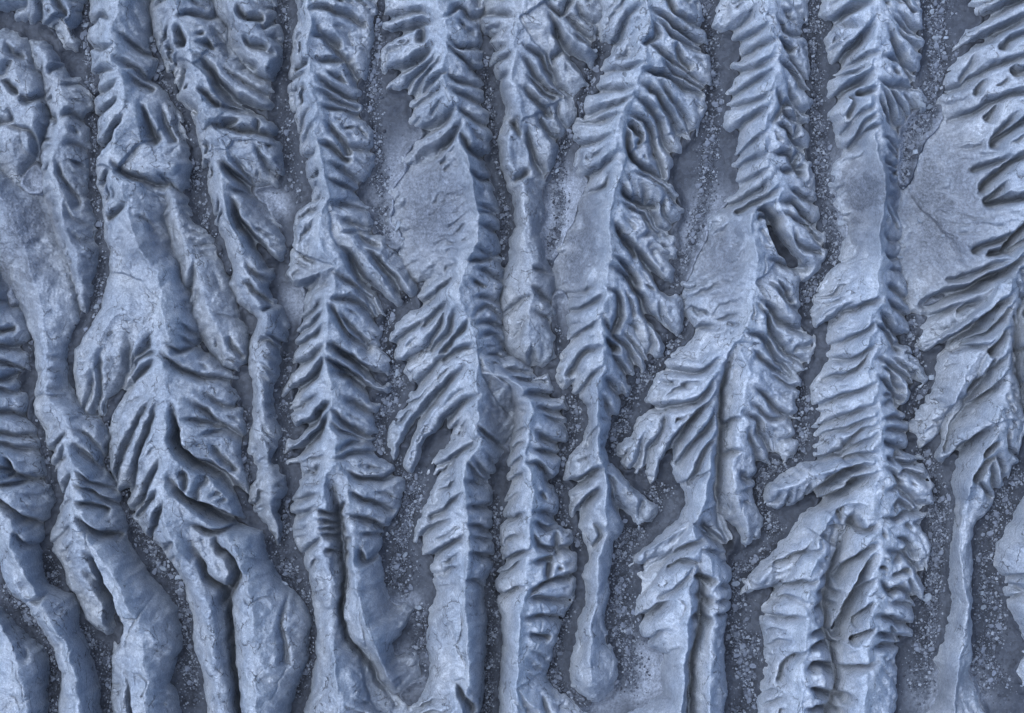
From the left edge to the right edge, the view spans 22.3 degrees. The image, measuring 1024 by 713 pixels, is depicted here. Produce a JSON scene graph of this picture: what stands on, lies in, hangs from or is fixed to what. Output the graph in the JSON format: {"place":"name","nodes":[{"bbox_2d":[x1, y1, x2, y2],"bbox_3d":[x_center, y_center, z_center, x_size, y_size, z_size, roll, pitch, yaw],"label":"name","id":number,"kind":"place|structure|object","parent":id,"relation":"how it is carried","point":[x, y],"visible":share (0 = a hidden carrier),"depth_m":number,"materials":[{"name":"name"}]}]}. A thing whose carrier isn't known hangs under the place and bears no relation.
{"place":"outdoors","nodes":[
{"label":"outdoors","id":0,"kind":"place"},
{"bbox_2d":[0,606,50,712],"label":"ridge","id":1,"kind":"structure","parent":0,"point":[25,672],"depth_m":127.14,"materials":[{"name":"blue stone"}]},
{"bbox_2d":[0,28,51,186],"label":"ridge","id":2,"kind":"structure","parent":0,"point":[25,115],"depth_m":128.40,"materials":[{"name":"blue stone"}]},
{"bbox_2d":[0,0,87,52],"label":"ridge","id":3,"kind":"structure","parent":0,"point":[63,18],"depth_m":128.84,"materials":[{"name":"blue stone"}]},
{"bbox_2d":[0,272,102,712],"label":"ridge","id":4,"kind":"structure","parent":0,"point":[28,500],"depth_m":127.76,"materials":[{"name":"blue stone"}]},
{"bbox_2d":[29,39,98,312],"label":"ridge","id":5,"kind":"structure","parent":0,"point":[66,145],"depth_m":128.44,"materials":[{"name":"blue stone"}]},
{"bbox_2d":[0,170,182,712],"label":"ridge","id":6,"kind":"structure","parent":0,"point":[107,573],"depth_m":127.97,"materials":[{"name":"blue stone"}]},
{"bbox_2d":[73,0,312,712],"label":"ridge","id":7,"kind":"structure","parent":0,"point":[177,430],"depth_m":127.29,"materials":[{"name":"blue stone"}]},
{"bbox_2d":[281,0,420,712],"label":"ridge","id":8,"kind":"structure","parent":0,"point":[345,505],"depth_m":127.77,"materials":[{"name":"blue stone"}]},
{"bbox_2d":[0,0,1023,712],"bbox_3d":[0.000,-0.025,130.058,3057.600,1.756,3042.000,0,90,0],"label":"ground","id":9,"kind":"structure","parent":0,"point":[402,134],"depth_m":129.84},
{"bbox_2d":[164,184,249,371],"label":"ridge","id":10,"kind":"structure","parent":9,"relation":"on","point":[222,326],"depth_m":128.40,"materials":[{"name":"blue stone"}]},
{"bbox_2d":[149,0,290,544],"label":"ridge","id":11,"kind":"structure","parent":9,"relation":"on","point":[218,83],"depth_m":128.17,"materials":[{"name":"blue stone"}]},
{"bbox_2d":[212,0,283,81],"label":"ridge","id":12,"kind":"structure","parent":9,"relation":"on","point":[255,37],"depth_m":128.14,"materials":[{"name":"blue stone"}]},
{"bbox_2d":[380,0,514,712],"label":"ridge","id":13,"kind":"structure","parent":9,"relation":"on","point":[448,337],"depth_m":127.91,"materials":[{"name":"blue stone"}]},
{"bbox_2d":[395,221,400,230],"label":"stone","id":14,"kind":"object","parent":13,"relation":"on","point":[398,225],"visible":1,"depth_m":129.43,"materials":[{"name":"grey stone"}]},
{"bbox_2d":[1013,297,1023,412],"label":"ridge","id":15,"kind":"structure","parent":9,"relation":"on","point":[1018,349],"depth_m":127.94,"materials":[{"name":"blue stone"}]},
{"bbox_2d":[0,0,1023,712],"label":"gravel","id":16,"kind":"structure","parent":0,"point":[646,376],"depth_m":129.92,"materials":[{"name":"grey gravel"}]},
{"bbox_2d":[394,563,399,569],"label":"stone","id":17,"kind":"object","parent":16,"relation":"on","point":[396,566],"visible":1,"depth_m":129.86,"materials":[{"name":"stone"}]},
{"bbox_2d":[592,66,598,72],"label":"stone","id":18,"kind":"object","parent":16,"relation":"on","point":[595,69],"visible":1,"depth_m":129.67,"materials":[{"name":"stone"}]},
{"bbox_2d":[695,183,701,188],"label":"stone","id":19,"kind":"object","parent":16,"relation":"on","point":[698,185],"visible":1,"depth_m":129.97,"materials":[{"name":"stone"}]},
{"bbox_2d":[711,101,718,106],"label":"stone","id":20,"kind":"object","parent":16,"relation":"on","point":[714,104],"visible":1,"depth_m":129.86,"materials":[{"name":"stone"}]},
{"bbox_2d":[731,581,739,585],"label":"stone","id":21,"kind":"object","parent":16,"relation":"on","point":[735,583],"visible":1,"depth_m":129.59,"materials":[{"name":"grey stone"}]},
{"bbox_2d":[923,593,931,601],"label":"stone","id":22,"kind":"object","parent":16,"relation":"on","point":[928,596],"visible":1,"depth_m":129.86,"materials":[{"name":"grey stone"}]},
{"bbox_2d":[996,623,1001,629],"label":"stone","id":23,"kind":"object","parent":16,"relation":"on","point":[998,626],"visible":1,"depth_m":129.96,"materials":[{"name":"stone"}]},
{"bbox_2d":[482,355,585,712],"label":"ridge","id":24,"kind":"structure","parent":0,"point":[535,584],"depth_m":127.44,"materials":[{"name":"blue stone"}]},
{"bbox_2d":[480,0,602,367],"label":"ridge","id":25,"kind":"structure","parent":0,"point":[536,44],"depth_m":128.26,"materials":[{"name":"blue stone"}]},
{"bbox_2d":[553,0,711,701],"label":"ridge","id":26,"kind":"structure","parent":0,"point":[645,108],"depth_m":128.00,"materials":[{"name":"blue stone"}]},
{"bbox_2d":[616,0,827,712],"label":"ridge","id":27,"kind":"structure","parent":0,"point":[723,394],"depth_m":127.79,"materials":[{"name":"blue stone"}]},
{"bbox_2d":[740,0,934,712],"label":"ridge","id":28,"kind":"structure","parent":0,"point":[852,550],"depth_m":127.47,"materials":[{"name":"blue stone"}]},
{"bbox_2d":[838,220,844,225],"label":"stone","id":29,"kind":"object","parent":28,"relation":"on","point":[840,222],"visible":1,"depth_m":129.76,"materials":[{"name":"grey stone"}]},
{"bbox_2d":[913,97,925,107],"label":"stone","id":30,"kind":"object","parent":28,"relation":"on","point":[920,103],"visible":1,"depth_m":129.01,"materials":[{"name":"grey stone"}]},
{"bbox_2d":[897,0,1023,712],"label":"ridge","id":31,"kind":"structure","parent":0,"point":[963,192],"depth_m":128.12,"materials":[{"name":"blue stone"}]},
{"bbox_2d":[993,496,1023,639],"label":"ridge","id":32,"kind":"structure","parent":0,"point":[1008,562],"depth_m":128.54,"materials":[{"name":"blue stone"}]},
{"bbox_2d":[1016,650,1023,686],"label":"ridge","id":33,"kind":"structure","parent":0,"point":[1020,671],"depth_m":129.46,"materials":[{"name":"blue stone"}]}
]}

